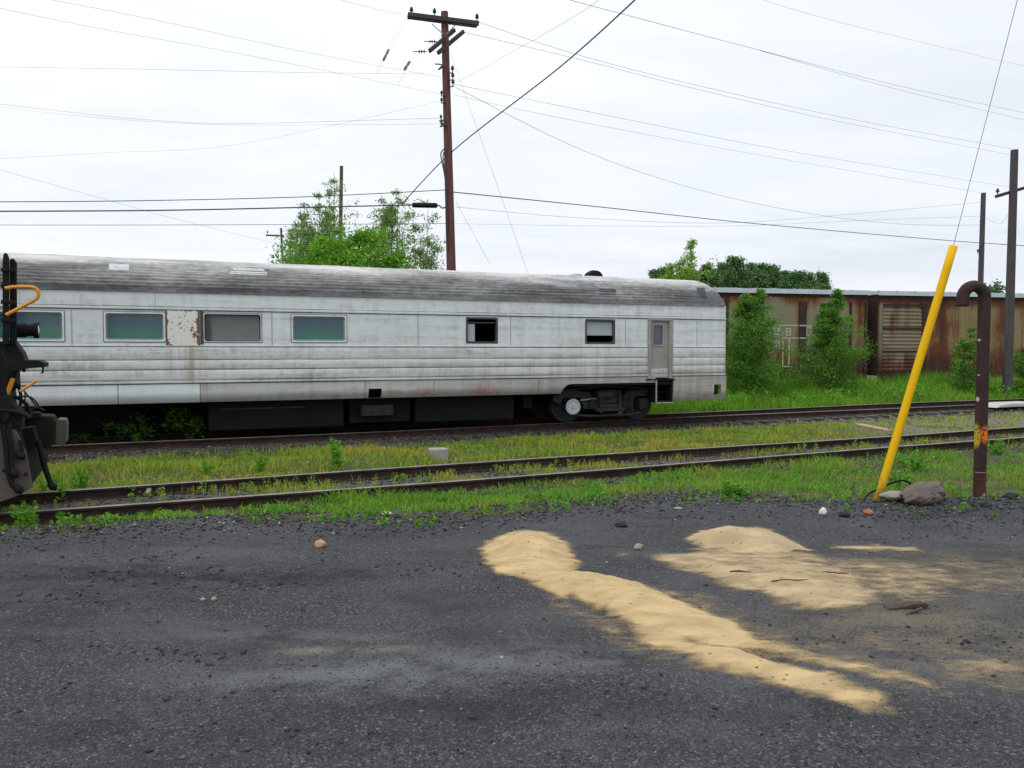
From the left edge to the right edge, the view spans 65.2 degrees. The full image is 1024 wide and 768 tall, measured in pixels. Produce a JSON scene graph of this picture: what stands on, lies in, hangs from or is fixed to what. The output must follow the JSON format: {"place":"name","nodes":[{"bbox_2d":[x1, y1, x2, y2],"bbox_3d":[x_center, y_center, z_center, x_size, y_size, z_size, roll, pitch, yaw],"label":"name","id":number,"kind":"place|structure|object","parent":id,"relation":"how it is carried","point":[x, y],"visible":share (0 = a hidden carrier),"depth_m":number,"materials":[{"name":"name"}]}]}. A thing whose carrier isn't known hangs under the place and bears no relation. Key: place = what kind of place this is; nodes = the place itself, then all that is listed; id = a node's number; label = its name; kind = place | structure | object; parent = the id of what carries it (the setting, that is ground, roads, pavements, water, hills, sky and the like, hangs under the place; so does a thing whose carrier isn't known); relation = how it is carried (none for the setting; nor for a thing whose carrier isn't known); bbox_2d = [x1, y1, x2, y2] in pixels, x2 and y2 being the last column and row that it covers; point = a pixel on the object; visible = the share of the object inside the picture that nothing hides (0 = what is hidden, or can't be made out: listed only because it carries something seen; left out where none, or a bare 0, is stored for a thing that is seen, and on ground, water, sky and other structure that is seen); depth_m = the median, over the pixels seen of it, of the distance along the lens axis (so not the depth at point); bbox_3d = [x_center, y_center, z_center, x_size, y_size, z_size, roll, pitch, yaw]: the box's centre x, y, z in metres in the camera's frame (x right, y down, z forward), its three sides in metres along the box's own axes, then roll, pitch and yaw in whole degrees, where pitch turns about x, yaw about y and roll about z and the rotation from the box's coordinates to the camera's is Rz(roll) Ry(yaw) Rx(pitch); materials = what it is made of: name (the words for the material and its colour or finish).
{"place":"outdoors","nodes":[
{"label":"outdoors","id":0,"kind":"place"},
{"bbox_2d":[0,491,1023,767],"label":"gravel lot","id":1,"kind":"structure","parent":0,"point":[356,602],"depth_m":4.77,"materials":[{"name":"gravel"}]},
{"bbox_2d":[314,539,326,547],"bbox_3d":[-1.725,1.442,7.204,0.115,0.085,0.080,0,2,0],"label":"stone","id":2,"kind":"object","parent":1,"relation":"on","point":[320,543],"visible":1,"depth_m":7.18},
{"bbox_2d":[0,513,1021,700],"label":"coal clods","id":3,"kind":"object","parent":1,"relation":"on","point":[966,640],"visible":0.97,"depth_m":6.05,"materials":[{"name":"stone"}]},
{"bbox_2d":[615,521,627,526],"bbox_3d":[1.106,1.422,8.097,0.131,0.063,0.082,0,2,0],"label":"stone","id":4,"kind":"object","parent":1,"relation":"on","point":[621,524],"visible":1,"depth_m":8.07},
{"bbox_2d":[480,530,928,712],"bbox_3d":[0.799,1.495,5.716,1.517,0.176,4.753,-1,3,-29],"label":"sand spill","id":5,"kind":"object","parent":1,"relation":"on","point":[658,617],"visible":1,"depth_m":5.26,"materials":[{"name":"sand"}]},
{"bbox_2d":[622,526,1023,686],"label":"sand spill","id":6,"kind":"object","parent":1,"relation":"on","point":[823,590],"visible":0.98,"depth_m":6.37,"materials":[{"name":"sand"}]},
{"bbox_2d":[883,600,928,609],"bbox_3d":[2.736,1.538,5.563,0.322,0.036,0.070,0,2,-11],"label":"wood chunk","id":7,"kind":"object","parent":1,"relation":"on","point":[911,604],"visible":1,"depth_m":5.54,"materials":[{"name":"wood"}]},
{"bbox_2d":[905,607,923,614],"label":"twig","id":8,"kind":"object","parent":1,"relation":"on","point":[916,610],"visible":1,"depth_m":5.42,"materials":[{"name":"brown wood"}]},
{"bbox_2d":[978,502,991,507],"bbox_3d":[5.290,1.351,8.954,0.112,0.076,0.119,-1,3,-27],"label":"cinder clod","id":9,"kind":"object","parent":1,"relation":"on","point":[985,504],"visible":1,"depth_m":8.92,"materials":[{"name":"stone"}]},
{"bbox_2d":[1004,492,1018,498],"bbox_3d":[5.688,1.277,9.117,0.158,0.087,0.114,-1,3,-24],"label":"cinder clod","id":10,"kind":"object","parent":1,"relation":"on","point":[1010,495],"visible":1,"depth_m":9.09,"materials":[{"name":"stone"}]},
{"bbox_2d":[0,375,1023,532],"bbox_3d":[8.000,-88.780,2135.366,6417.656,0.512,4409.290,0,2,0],"label":"ground","id":11,"kind":"structure","parent":0,"point":[468,437],"depth_m":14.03,"materials":[{"name":"plant"}]},
{"bbox_2d":[8,505,39,525],"bbox_3d":[-5.341,1.487,8.744,0.360,0.370,0.332,-1,3,-19],"label":"weed","id":12,"kind":"object","parent":11,"relation":"on","point":[25,517],"visible":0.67,"depth_m":8.72,"materials":[{"name":"green plant"}]},
{"bbox_2d":[38,472,78,500],"bbox_3d":[-6.184,1.419,10.921,0.457,0.401,0.425,0,2,0],"label":"weed","id":13,"kind":"object","parent":11,"relation":"on","point":[59,487],"visible":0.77,"depth_m":10.84,"materials":[{"name":"green plant"}]},
{"bbox_2d":[55,511,82,524],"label":"weed","id":14,"kind":"object","parent":11,"relation":"on","point":[77,519],"visible":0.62,"depth_m":8.87,"materials":[{"name":"green plant"}]},
{"bbox_2d":[69,457,93,488],"bbox_3d":[-6.419,1.349,11.928,0.310,0.500,0.418,-2,3,-38],"label":"weed","id":15,"kind":"object","parent":11,"relation":"on","point":[85,478],"visible":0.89,"depth_m":11.93,"materials":[{"name":"green plant"}]},
{"bbox_2d":[68,432,105,443],"bbox_3d":[-9.505,1.035,17.472,1.191,0.735,1.255,0,2,0],"label":"brush","id":16,"kind":"object","parent":11,"relation":"on","point":[81,436],"visible":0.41,"depth_m":17.35,"materials":[{"name":"green plant"}]},
{"bbox_2d":[98,409,158,441],"bbox_3d":[-8.414,0.967,17.632,1.169,0.812,1.211,0,2,0],"label":"brush","id":17,"kind":"object","parent":11,"relation":"on","point":[135,435],"visible":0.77,"depth_m":17.62,"materials":[{"name":"green plant"}]},
{"bbox_2d":[158,407,208,439],"bbox_3d":[-7.386,0.946,18.078,1.286,0.935,1.089,0,2,0],"label":"brush","id":18,"kind":"object","parent":11,"relation":"on","point":[186,421],"visible":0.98,"depth_m":17.96,"materials":[{"name":"green plant"}]},
{"bbox_2d":[200,459,213,475],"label":"weed","id":19,"kind":"object","parent":11,"relation":"on","point":[204,466],"visible":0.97,"depth_m":12.97,"materials":[{"name":"green plant"}]},
{"bbox_2d":[252,453,268,473],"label":"weed","id":20,"kind":"object","parent":11,"relation":"on","point":[261,468],"visible":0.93,"depth_m":13.25,"materials":[{"name":"green plant"}]},
{"bbox_2d":[266,228,283,262],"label":"utility pole","id":21,"kind":"object","parent":11,"relation":"on","point":[267,234],"visible":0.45,"depth_m":65.45,"materials":[{"name":"brown wood"}]},
{"bbox_2d":[280,211,306,263],"bbox_3d":[-10.008,-3.795,37.823,2.673,8.875,2.526,0,2,0],"label":"wispy tree","id":22,"kind":"object","parent":11,"relation":"on","point":[291,229],"visible":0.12,"depth_m":37.59,"materials":[{"name":"green plant"}]},
{"bbox_2d":[266,177,366,263],"bbox_3d":[-8.706,-4.498,37.051,5.492,10.358,7.086,0,2,0],"label":"wispy tree","id":23,"kind":"object","parent":11,"relation":"on","point":[329,218],"visible":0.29,"depth_m":36.37,"materials":[{"name":"green plant"}]},
{"bbox_2d":[328,437,344,469],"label":"weed","id":24,"kind":"object","parent":11,"relation":"on","point":[335,453],"visible":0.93,"depth_m":13.69,"materials":[{"name":"green plant"}]},
{"bbox_2d":[338,166,342,241],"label":"utility pole","id":25,"kind":"object","parent":11,"relation":"on","point":[340,190],"visible":0.19,"depth_m":59.37,"materials":[{"name":"wood"}]},
{"bbox_2d":[268,224,431,268],"bbox_3d":[-6.932,-2.659,30.971,7.768,7.195,7.172,0,2,0],"label":"bushy tree","id":26,"kind":"object","parent":11,"relation":"on","point":[344,252],"visible":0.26,"depth_m":30.07,"materials":[{"name":"green plant"}]},
{"bbox_2d":[360,504,377,516],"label":"weed","id":27,"kind":"object","parent":11,"relation":"on","point":[371,513],"visible":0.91,"depth_m":8.62,"materials":[{"name":"green plant"}]},
{"bbox_2d":[349,188,434,267],"bbox_3d":[-5.739,-4.128,36.809,4.489,9.629,3.431,0,2,0],"label":"wispy tree","id":28,"kind":"object","parent":11,"relation":"on","point":[389,217],"visible":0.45,"depth_m":36.46,"materials":[{"name":"green plant"}]},
{"bbox_2d":[371,251,413,268],"bbox_3d":[-4.955,-2.140,31.222,3.807,6.134,3.832,2,3,36],"label":"bushy tree","id":29,"kind":"object","parent":11,"relation":"on","point":[394,263],"visible":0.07,"depth_m":30.86,"materials":[{"name":"green plant"}]},
{"bbox_2d":[398,198,446,269],"bbox_3d":[-4.168,-3.786,35.921,3.289,9.025,3.300,0,2,0],"label":"wispy tree","id":30,"kind":"object","parent":11,"relation":"on","point":[426,260],"visible":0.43,"depth_m":35.65,"materials":[{"name":"green plant"}]},
{"bbox_2d":[428,447,447,460],"bbox_3d":[-1.375,1.315,14.855,0.340,0.250,0.240,-1,3,-17],"label":"concrete block","id":31,"kind":"object","parent":11,"relation":"on","point":[441,452],"depth_m":14.75,"materials":[{"name":"concrete"}]},
{"bbox_2d":[407,6,478,270],"bbox_3d":[-2.361,-5.968,27.723,2.370,13.979,1.459,-1,3,-21],"label":"utility pole","id":32,"kind":"object","parent":11,"relation":"on","point":[444,20],"visible":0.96,"depth_m":27.52,"materials":[{"name":"brown wood"}]},
{"bbox_2d":[0,106,386,124],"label":"overhead wire","id":33,"kind":"object","parent":32,"relation":"attached to","point":[211,124],"visible":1,"depth_m":31.76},
{"bbox_2d":[31,67,388,73],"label":"overhead wire","id":34,"kind":"object","parent":32,"relation":"attached to","point":[209,70],"visible":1,"depth_m":26.94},
{"bbox_2d":[3,104,427,123],"bbox_3d":[-13.748,-10.981,32.040,24.281,3.216,1.020,1,3,19],"label":"overhead wire","id":35,"kind":"object","parent":32,"relation":"attached to","point":[225,123],"visible":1,"depth_m":30.79,"materials":[{"name":"metal"}]},
{"bbox_2d":[0,8,437,93],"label":"overhead wire","id":36,"kind":"object","parent":32,"relation":"attached to","point":[205,47],"visible":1,"depth_m":23.09,"materials":[{"name":"metal"}]},
{"bbox_2d":[3,101,438,158],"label":"overhead wire","id":37,"kind":"object","parent":32,"relation":"attached to","point":[221,146],"visible":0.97,"depth_m":44.15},
{"bbox_2d":[0,190,441,201],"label":"overhead wire","id":38,"kind":"object","parent":32,"relation":"attached to","point":[212,199],"visible":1,"depth_m":26.45,"materials":[{"name":"metal"}]},
{"bbox_2d":[54,0,438,76],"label":"overhead wire","id":39,"kind":"object","parent":32,"relation":"attached to","point":[236,37],"visible":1,"depth_m":22.53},
{"bbox_2d":[412,202,445,208],"bbox_3d":[-2.840,-6.148,27.579,1.213,0.215,0.207,0,2,0],"label":"splice case","id":40,"kind":"object","parent":32,"relation":"hanging from","point":[424,205],"visible":1,"depth_m":27.49,"materials":[{"name":"plastic"}]},
{"bbox_2d":[0,204,411,211],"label":"overhead wire","id":41,"kind":"object","parent":40,"relation":"attached to","point":[195,209],"visible":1,"depth_m":26.12,"materials":[{"name":"metal"}]},
{"bbox_2d":[450,53,527,271],"bbox_3d":[-0.760,-7.676,28.303,3.010,7.567,0.016,-1,3,-24],"label":"guy wire","id":42,"kind":"object","parent":32,"relation":"attached to","point":[488,160],"visible":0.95,"depth_m":28.26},
{"bbox_2d":[402,0,634,203],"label":"overhead wire","id":43,"kind":"object","parent":32,"relation":"attached to","point":[622,11],"visible":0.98,"depth_m":23.25,"materials":[{"name":"metal"}]},
{"bbox_2d":[455,84,1006,186],"bbox_3d":[16.555,-12.239,43.189,48.597,2.471,1.714,-2,3,-38],"label":"overhead wire","id":44,"kind":"object","parent":32,"relation":"attached to","point":[696,133],"visible":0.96,"depth_m":37.21,"materials":[{"name":"metal"}]},
{"bbox_2d":[464,32,1009,154],"bbox_3d":[16.776,-14.592,44.538,50.271,3.537,2.912,-2,3,-39],"label":"overhead wire","id":45,"kind":"object","parent":32,"relation":"attached to","point":[698,89],"visible":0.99,"depth_m":38.16,"materials":[{"name":"metal"}]},
{"bbox_2d":[454,192,1023,245],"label":"overhead wire","id":46,"kind":"object","parent":32,"relation":"attached to","point":[706,218],"visible":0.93,"depth_m":37.32,"materials":[{"name":"metal"}]},
{"bbox_2d":[479,22,1009,148],"bbox_3d":[16.972,-14.982,44.573,49.865,3.640,3.065,-2,3,-40],"label":"overhead wire","id":47,"kind":"object","parent":32,"relation":"attached to","point":[710,88],"visible":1,"depth_m":38.76,"materials":[{"name":"metal"}]},
{"bbox_2d":[0,411,1015,512],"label":"strip weeds","id":48,"kind":"object","parent":11,"relation":"on","point":[231,493],"visible":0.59,"depth_m":15.62,"materials":[{"name":"green plant"}]},
{"bbox_2d":[0,427,1023,526],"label":"railway track","id":49,"kind":"structure","parent":11,"relation":"on","point":[104,493],"depth_m":12.47,"materials":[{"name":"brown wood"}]},
{"bbox_2d":[0,253,68,501],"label":"rail vehicle","id":50,"kind":"object","parent":49,"relation":"on","point":[28,437],"visible":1,"depth_m":9.09,"materials":[{"name":"black metal"}]},
{"bbox_2d":[0,438,1023,533],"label":"verge grass","id":51,"kind":"structure","parent":11,"relation":"on","point":[356,500],"depth_m":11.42,"materials":[{"name":"plant"}]},
{"bbox_2d":[0,487,1023,554],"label":"cinder rubble","id":52,"kind":"object","parent":11,"relation":"on","point":[616,504],"visible":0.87,"depth_m":8.63,"materials":[{"name":"gravel"}]},
{"bbox_2d":[0,405,1023,522],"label":"track ballast","id":53,"kind":"structure","parent":11,"relation":"on","point":[383,443],"depth_m":16.66,"materials":[{"name":"gravel"}]},
{"bbox_2d":[500,488,533,500],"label":"weed","id":54,"kind":"object","parent":11,"relation":"on","point":[528,493],"visible":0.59,"depth_m":10.66,"materials":[{"name":"green plant"}]},
{"bbox_2d":[46,398,1023,460],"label":"railway track","id":55,"kind":"structure","parent":11,"relation":"on","point":[171,440],"depth_m":20.39,"materials":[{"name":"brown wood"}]},
{"bbox_2d":[0,252,725,436],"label":"passenger rail car","id":56,"kind":"object","parent":55,"relation":"on","point":[229,346],"visible":0.97,"depth_m":18.11,"materials":[{"name":"silver metal"}]},
{"bbox_2d":[988,401,1023,407],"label":"crossing slab","id":57,"kind":"structure","parent":55,"relation":"on","point":[1006,404],"depth_m":28.10,"materials":[{"name":"concrete"}]},
{"bbox_2d":[95,367,1023,436],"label":"tall grass","id":58,"kind":"structure","parent":11,"relation":"on","point":[753,404],"depth_m":30.44,"materials":[{"name":"plant"}]},
{"bbox_2d":[584,479,604,491],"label":"weed","id":59,"kind":"object","parent":11,"relation":"on","point":[598,485],"visible":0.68,"depth_m":11.02,"materials":[{"name":"green plant"}]},
{"bbox_2d":[648,269,662,278],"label":"distant tree","id":60,"kind":"object","parent":11,"relation":"on","point":[654,274],"visible":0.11,"depth_m":163.45,"materials":[{"name":"green plant"}]},
{"bbox_2d":[652,238,739,324],"bbox_3d":[6.094,-2.143,29.106,3.819,6.317,3.447,2,3,33],"label":"young tree","id":61,"kind":"object","parent":11,"relation":"on","point":[685,272],"visible":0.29,"depth_m":28.77,"materials":[{"name":"green plant"}]},
{"bbox_2d":[699,261,715,283],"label":"distant tree","id":62,"kind":"object","parent":11,"relation":"on","point":[703,268],"visible":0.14,"depth_m":171.46,"materials":[{"name":"green plant"}]},
{"bbox_2d":[704,272,724,287],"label":"distant tree","id":63,"kind":"object","parent":11,"relation":"on","point":[712,282],"visible":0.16,"depth_m":164.38,"materials":[{"name":"green plant"}]},
{"bbox_2d":[706,262,739,287],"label":"distant tree","id":64,"kind":"object","parent":11,"relation":"on","point":[720,266],"visible":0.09,"depth_m":166.66,"materials":[{"name":"green plant"}]},
{"bbox_2d":[720,479,740,495],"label":"weed","id":65,"kind":"object","parent":11,"relation":"on","point":[727,485],"visible":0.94,"depth_m":9.87,"materials":[{"name":"green plant"}]},
{"bbox_2d":[714,255,756,287],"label":"distant tree","id":66,"kind":"object","parent":11,"relation":"on","point":[734,269],"visible":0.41,"depth_m":151.09,"materials":[{"name":"green plant"}]},
{"bbox_2d":[731,481,755,496],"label":"weed","id":67,"kind":"object","parent":11,"relation":"on","point":[740,490],"visible":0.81,"depth_m":9.90,"materials":[{"name":"green plant"}]},
{"bbox_2d":[744,262,756,279],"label":"distant tree","id":68,"kind":"object","parent":11,"relation":"on","point":[750,265],"visible":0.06,"depth_m":176.74,"materials":[{"name":"green plant"}]},
{"bbox_2d":[743,268,773,288],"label":"distant tree","id":69,"kind":"object","parent":11,"relation":"on","point":[761,279],"visible":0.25,"depth_m":149.64,"materials":[{"name":"green plant"}]},
{"bbox_2d":[718,288,805,397],"bbox_3d":[8.997,-1.256,30.233,3.924,4.796,4.942,0,2,0],"label":"shrub","id":70,"kind":"object","parent":11,"relation":"on","point":[747,368],"visible":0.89,"depth_m":29.87,"materials":[{"name":"green plant"}]},
{"bbox_2d":[746,262,778,286],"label":"distant tree","id":71,"kind":"object","parent":11,"relation":"on","point":[761,267],"visible":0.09,"depth_m":158.14,"materials":[{"name":"green plant"}]},
{"bbox_2d":[764,263,783,287],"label":"distant tree","id":72,"kind":"object","parent":11,"relation":"on","point":[775,269],"visible":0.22,"depth_m":157.22,"materials":[{"name":"green plant"}]},
{"bbox_2d":[774,274,796,288],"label":"distant tree","id":73,"kind":"object","parent":11,"relation":"on","point":[781,285],"visible":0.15,"depth_m":153.28,"materials":[{"name":"green plant"}]},
{"bbox_2d":[711,287,870,383],"bbox_3d":[8.461,-1.934,36.291,15.410,4.902,3.230,-1,2,-13],"label":"boxcar","id":74,"kind":"object","parent":11,"relation":"on","point":[798,309],"visible":0.29,"depth_m":35.72,"materials":[{"name":"metal"}]},
{"bbox_2d":[784,269,811,288],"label":"distant tree","id":75,"kind":"object","parent":11,"relation":"on","point":[799,281],"visible":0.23,"depth_m":151.63,"materials":[{"name":"green plant"}]},
{"bbox_2d":[801,271,824,289],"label":"distant tree","id":76,"kind":"object","parent":11,"relation":"on","point":[810,276],"visible":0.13,"depth_m":165.50,"materials":[{"name":"green plant"}]},
{"bbox_2d":[617,380,1023,413],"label":"tall weeds","id":77,"kind":"object","parent":11,"relation":"on","point":[890,394],"visible":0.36,"depth_m":29.79,"materials":[{"name":"green plant"}]},
{"bbox_2d":[815,270,836,289],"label":"distant tree","id":78,"kind":"object","parent":11,"relation":"on","point":[823,277],"visible":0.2,"depth_m":172.26,"materials":[{"name":"green plant"}]},
{"bbox_2d":[781,288,883,395],"bbox_3d":[12.284,-1.415,31.939,4.166,4.754,4.449,0,2,0],"label":"shrub","id":79,"kind":"object","parent":11,"relation":"on","point":[830,337],"visible":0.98,"depth_m":31.17,"materials":[{"name":"green plant"}]},
{"bbox_2d":[854,424,891,430],"bbox_3d":[9.449,1.135,20.972,0.220,0.050,1.616,0,2,-2],"label":"plank","id":80,"kind":"object","parent":11,"relation":"on","point":[875,427],"visible":0.76,"depth_m":20.85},
{"bbox_2d":[862,480,910,501],"bbox_3d":[4.437,1.273,9.496,0.745,0.273,0.150,-1,2,-12],"label":"cable loop","id":81,"kind":"object","parent":11,"relation":"on","point":[874,490],"visible":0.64,"depth_m":9.50,"materials":[{"name":"rubber"}]},
{"bbox_2d":[879,491,902,499],"bbox_3d":[4.424,1.297,9.294,0.322,0.121,0.183,0,2,0],"label":"rock","id":82,"kind":"object","parent":11,"relation":"on","point":[889,495],"visible":0.84,"depth_m":9.24,"materials":[{"name":"grey stone"}]},
{"bbox_2d":[878,468,918,485],"bbox_3d":[5.579,1.336,11.505,0.559,0.318,0.366,2,3,35],"label":"weed","id":83,"kind":"object","parent":11,"relation":"on","point":[908,478],"visible":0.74,"depth_m":11.49,"materials":[{"name":"green plant"}]},
{"bbox_2d":[894,449,934,470],"bbox_3d":[6.817,1.295,13.783,0.486,0.418,0.867,-1,3,-20],"label":"weed","id":84,"kind":"object","parent":11,"relation":"on","point":[914,464],"visible":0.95,"depth_m":13.74,"materials":[{"name":"green plant"}]},
{"bbox_2d":[900,481,945,505],"bbox_3d":[4.711,1.254,9.167,0.539,0.294,0.314,-1,3,-14],"label":"boulder","id":85,"kind":"object","parent":11,"relation":"on","point":[922,493],"visible":0.98,"depth_m":9.06,"materials":[{"name":"stone"}]},
{"bbox_2d":[867,290,1023,382],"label":"boxcar","id":86,"kind":"object","parent":11,"relation":"on","point":[897,320],"visible":0.6,"depth_m":37.23,"materials":[{"name":"metal"}]},
{"bbox_2d":[873,0,1017,501],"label":"guy wire","id":87,"kind":"object","parent":11,"relation":"on","point":[917,368],"visible":0.94,"depth_m":9.26,"materials":[{"name":"yellow paint"}]},
{"bbox_2d":[934,325,1000,393],"bbox_3d":[19.115,-0.815,33.481,2.564,3.298,2.171,1,3,31],"label":"shrub","id":88,"kind":"object","parent":11,"relation":"on","point":[959,368],"visible":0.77,"depth_m":33.45,"materials":[{"name":"green plant"}]},
{"bbox_2d":[956,280,990,496],"bbox_3d":[5.518,0.142,9.608,0.422,2.762,0.151,0,2,-5],"label":"vent pipe","id":89,"kind":"object","parent":11,"relation":"on","point":[980,289],"visible":0.98,"depth_m":9.56,"materials":[{"name":"metal"}]},
{"bbox_2d":[977,193,985,282],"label":"utility pole","id":90,"kind":"object","parent":11,"relation":"on","point":[981,249],"visible":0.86,"depth_m":45.59,"materials":[{"name":"wood"}]},
{"bbox_2d":[459,89,911,224],"bbox_3d":[11.644,-9.598,37.877,34.063,2.243,2.961,-2,3,-32],"label":"overhead wire","id":91,"kind":"object","parent":90,"relation":"attached to","point":[663,179],"visible":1,"depth_m":35.68,"materials":[{"name":"metal"}]},
{"bbox_2d":[456,95,980,192],"bbox_3d":[11.341,-11.089,38.286,33.996,1.336,4.071,-2,3,-32],"label":"overhead wire","id":92,"kind":"object","parent":90,"relation":"attached to","point":[695,143],"visible":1,"depth_m":38.22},
{"bbox_2d":[460,202,978,222],"bbox_3d":[11.889,-8.297,37.582,33.957,3.480,2.134,-2,3,-32],"label":"overhead wire","id":93,"kind":"object","parent":90,"relation":"attached to","point":[677,222],"visible":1,"depth_m":34.86,"materials":[{"name":"metal"}]},
{"bbox_2d":[497,216,971,226],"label":"overhead wire","id":94,"kind":"object","parent":90,"relation":"attached to","point":[697,226],"visible":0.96,"depth_m":45.01,"materials":[{"name":"metal"}]},
{"bbox_2d":[241,223,445,224],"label":"overhead wire","id":95,"kind":"object","parent":94,"relation":"attached to","point":[336,224],"visible":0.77,"depth_m":42.55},
{"bbox_2d":[984,279,1005,292],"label":"distant tree","id":96,"kind":"object","parent":11,"relation":"on","point":[996,288],"visible":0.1,"depth_m":118.87,"materials":[{"name":"green plant"}]},
{"bbox_2d":[987,437,1005,454],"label":"weed","id":97,"kind":"object","parent":11,"relation":"on","point":[998,449],"visible":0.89,"depth_m":15.73,"materials":[{"name":"green plant"}]},
{"bbox_2d":[995,149,1023,396],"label":"utility pole","id":98,"kind":"object","parent":11,"relation":"on","point":[1008,347],"visible":0.97,"depth_m":32.73,"materials":[{"name":"brown wood"}]},
{"bbox_2d":[1013,348,1023,390],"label":"shrub","id":99,"kind":"object","parent":11,"relation":"on","point":[1020,364],"visible":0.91,"depth_m":33.66,"materials":[{"name":"green plant"}]},
{"bbox_2d":[0,0,1023,292],"label":"sky","id":100,"kind":"structure","parent":0,"point":[526,162],"materials":[{"name":"white"}]},
{"bbox_2d":[56,432,1023,507],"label":"track grass","id":101,"kind":"structure","parent":0,"point":[576,466],"depth_m":13.30,"materials":[{"name":"plant"}]},
{"bbox_2d":[571,0,1023,112],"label":"overhead wire","id":102,"kind":"object","parent":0,"point":[761,50],"visible":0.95,"depth_m":30.49,"materials":[{"name":"metal"}]},
{"bbox_2d":[760,50,1022,119],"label":"overhead wire","id":103,"kind":"object","parent":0,"point":[879,84],"visible":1,"depth_m":39.29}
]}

